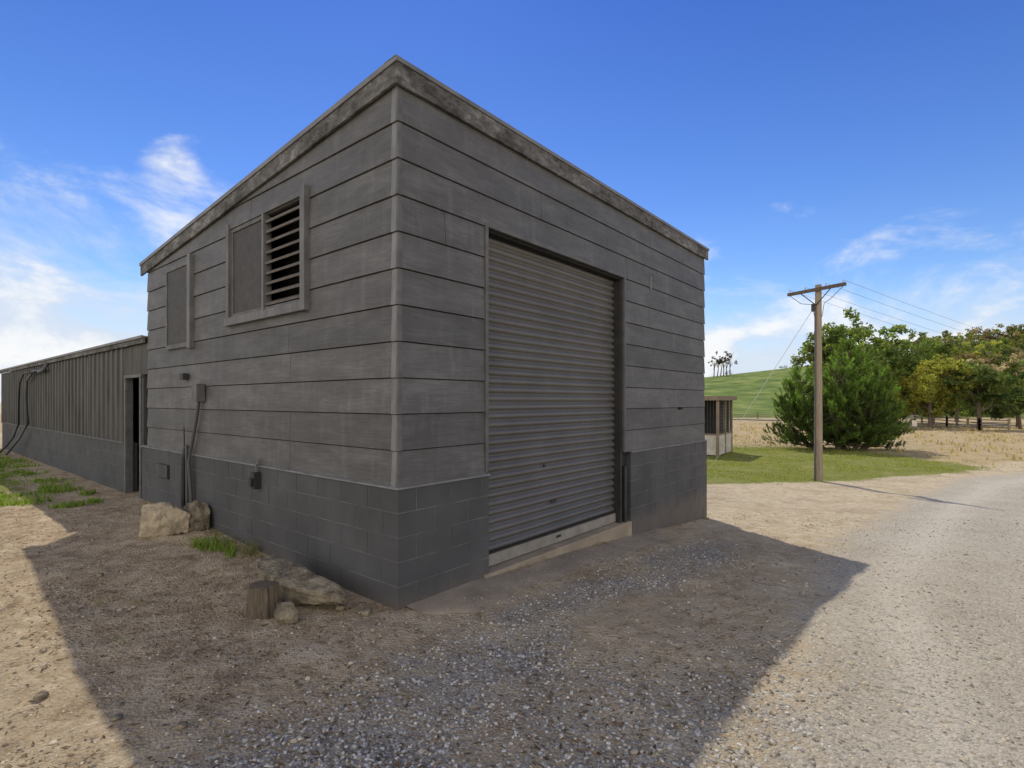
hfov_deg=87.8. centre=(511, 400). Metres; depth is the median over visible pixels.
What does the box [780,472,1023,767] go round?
gravel road
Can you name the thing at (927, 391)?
yellow green tree
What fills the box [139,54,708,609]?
weatherboard garage shed
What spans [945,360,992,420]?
walnut tree
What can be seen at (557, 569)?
apron grit
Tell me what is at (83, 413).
corrugated iron shed
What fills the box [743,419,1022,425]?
country road
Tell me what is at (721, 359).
hilltop tree clump
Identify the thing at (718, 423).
timber animal pen
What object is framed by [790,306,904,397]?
poplar tree
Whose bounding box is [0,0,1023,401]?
sky
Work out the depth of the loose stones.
3.33 m
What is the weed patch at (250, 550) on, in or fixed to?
on the ground at (868, 500)
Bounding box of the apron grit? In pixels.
[426,531,684,619]
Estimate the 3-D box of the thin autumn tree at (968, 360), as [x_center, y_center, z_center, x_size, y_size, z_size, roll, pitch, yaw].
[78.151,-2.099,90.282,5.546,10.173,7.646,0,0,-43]
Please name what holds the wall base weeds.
on the ground at (868, 500)
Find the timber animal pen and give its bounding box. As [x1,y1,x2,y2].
[703,396,736,456]
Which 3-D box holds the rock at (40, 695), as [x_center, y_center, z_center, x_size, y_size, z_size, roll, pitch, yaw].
[-2.706,1.693,3.050,0.070,0.039,0.070,0,0,0]
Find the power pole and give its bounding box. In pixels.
[787,279,845,480]
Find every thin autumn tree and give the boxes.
[966,358,1000,416]
[970,351,1013,418]
[1001,348,1023,375]
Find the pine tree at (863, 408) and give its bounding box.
[761,336,916,449]
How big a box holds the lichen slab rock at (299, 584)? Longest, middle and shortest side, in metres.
1.358 x 0.302 x 0.242 m
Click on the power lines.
(880, 320)
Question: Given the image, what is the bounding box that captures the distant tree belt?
[904,323,1023,373]
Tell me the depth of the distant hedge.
88.84 m
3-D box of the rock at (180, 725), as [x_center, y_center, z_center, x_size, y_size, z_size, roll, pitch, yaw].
[-1.703,1.673,2.743,0.046,0.028,0.046,0,0,0]
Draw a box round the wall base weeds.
[92,501,708,604]
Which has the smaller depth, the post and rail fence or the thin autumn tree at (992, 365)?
the post and rail fence
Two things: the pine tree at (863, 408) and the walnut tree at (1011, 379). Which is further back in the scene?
the walnut tree at (1011, 379)
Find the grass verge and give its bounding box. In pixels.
[0,452,104,508]
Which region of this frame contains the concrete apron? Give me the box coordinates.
[407,529,665,613]
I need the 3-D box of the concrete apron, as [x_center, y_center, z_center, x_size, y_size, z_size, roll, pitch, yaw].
[0.904,1.830,6.047,0.631,0.291,4.850,0,0,40]
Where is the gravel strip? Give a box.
[134,532,982,767]
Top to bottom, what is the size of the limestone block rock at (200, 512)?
0.391 m
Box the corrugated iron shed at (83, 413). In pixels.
[0,335,148,498]
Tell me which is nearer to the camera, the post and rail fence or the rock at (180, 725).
the rock at (180, 725)
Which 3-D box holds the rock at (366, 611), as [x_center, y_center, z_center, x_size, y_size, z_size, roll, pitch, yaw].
[-1.154,1.675,4.224,0.087,0.050,0.088,0,0,0]
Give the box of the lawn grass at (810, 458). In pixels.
[707,444,1022,484]
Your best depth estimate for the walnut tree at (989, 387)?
49.14 m
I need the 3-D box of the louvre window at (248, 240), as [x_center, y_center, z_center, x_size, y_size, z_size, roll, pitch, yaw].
[-2.669,-1.492,5.778,1.840,1.215,0.147,0,0,40]
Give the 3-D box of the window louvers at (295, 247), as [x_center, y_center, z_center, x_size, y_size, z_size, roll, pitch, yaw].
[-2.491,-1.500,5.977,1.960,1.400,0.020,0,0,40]
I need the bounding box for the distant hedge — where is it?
[779,382,1023,417]
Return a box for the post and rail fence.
[910,414,1010,431]
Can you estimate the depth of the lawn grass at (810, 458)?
22.16 m
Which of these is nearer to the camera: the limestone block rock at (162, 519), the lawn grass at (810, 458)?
the limestone block rock at (162, 519)
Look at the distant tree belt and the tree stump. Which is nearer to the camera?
the tree stump
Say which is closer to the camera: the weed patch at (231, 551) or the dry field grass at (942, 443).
the weed patch at (231, 551)
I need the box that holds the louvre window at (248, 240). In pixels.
[224,184,310,326]
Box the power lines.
[711,280,1022,466]
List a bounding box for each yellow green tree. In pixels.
[886,353,976,428]
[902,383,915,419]
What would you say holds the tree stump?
on the ground at (868, 500)
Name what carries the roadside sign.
on the ground at (868, 500)
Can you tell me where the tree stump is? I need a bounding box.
[245,580,279,619]
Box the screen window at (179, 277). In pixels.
[166,253,194,349]
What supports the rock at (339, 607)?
on the ground at (868, 500)
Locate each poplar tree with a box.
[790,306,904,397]
[862,324,954,421]
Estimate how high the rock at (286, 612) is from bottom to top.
0.167 m
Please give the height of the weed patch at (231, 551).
0.173 m
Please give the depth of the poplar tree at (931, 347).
60.43 m
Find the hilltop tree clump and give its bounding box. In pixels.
[707,351,787,376]
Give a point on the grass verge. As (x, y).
(50, 489)
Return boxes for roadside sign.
[905,415,916,433]
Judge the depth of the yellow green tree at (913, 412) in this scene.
65.80 m
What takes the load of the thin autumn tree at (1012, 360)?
on the ground at (868, 500)
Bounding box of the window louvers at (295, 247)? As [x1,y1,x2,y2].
[271,210,299,305]
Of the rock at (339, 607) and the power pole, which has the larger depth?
the power pole
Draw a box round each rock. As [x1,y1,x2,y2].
[32,691,48,701]
[110,713,122,721]
[139,502,190,537]
[176,721,187,729]
[183,500,210,530]
[253,554,347,605]
[274,600,299,624]
[335,604,344,610]
[361,607,372,615]
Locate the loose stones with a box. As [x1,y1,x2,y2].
[0,475,1023,767]
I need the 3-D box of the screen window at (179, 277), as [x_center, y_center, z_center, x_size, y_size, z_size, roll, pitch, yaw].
[-4.599,-1.325,7.343,0.950,1.250,0.069,0,0,40]
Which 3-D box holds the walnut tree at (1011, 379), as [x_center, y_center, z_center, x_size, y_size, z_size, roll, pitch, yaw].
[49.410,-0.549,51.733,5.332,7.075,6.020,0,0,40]
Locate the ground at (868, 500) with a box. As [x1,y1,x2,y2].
[0,354,1023,767]
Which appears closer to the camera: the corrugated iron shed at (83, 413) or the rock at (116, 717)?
the rock at (116, 717)
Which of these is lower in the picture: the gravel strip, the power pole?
the gravel strip
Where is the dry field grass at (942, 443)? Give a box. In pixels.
[733,422,1023,465]
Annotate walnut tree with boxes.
[938,362,1023,429]
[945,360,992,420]
[1000,359,1023,428]
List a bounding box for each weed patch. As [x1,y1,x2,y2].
[188,532,239,557]
[236,540,262,557]

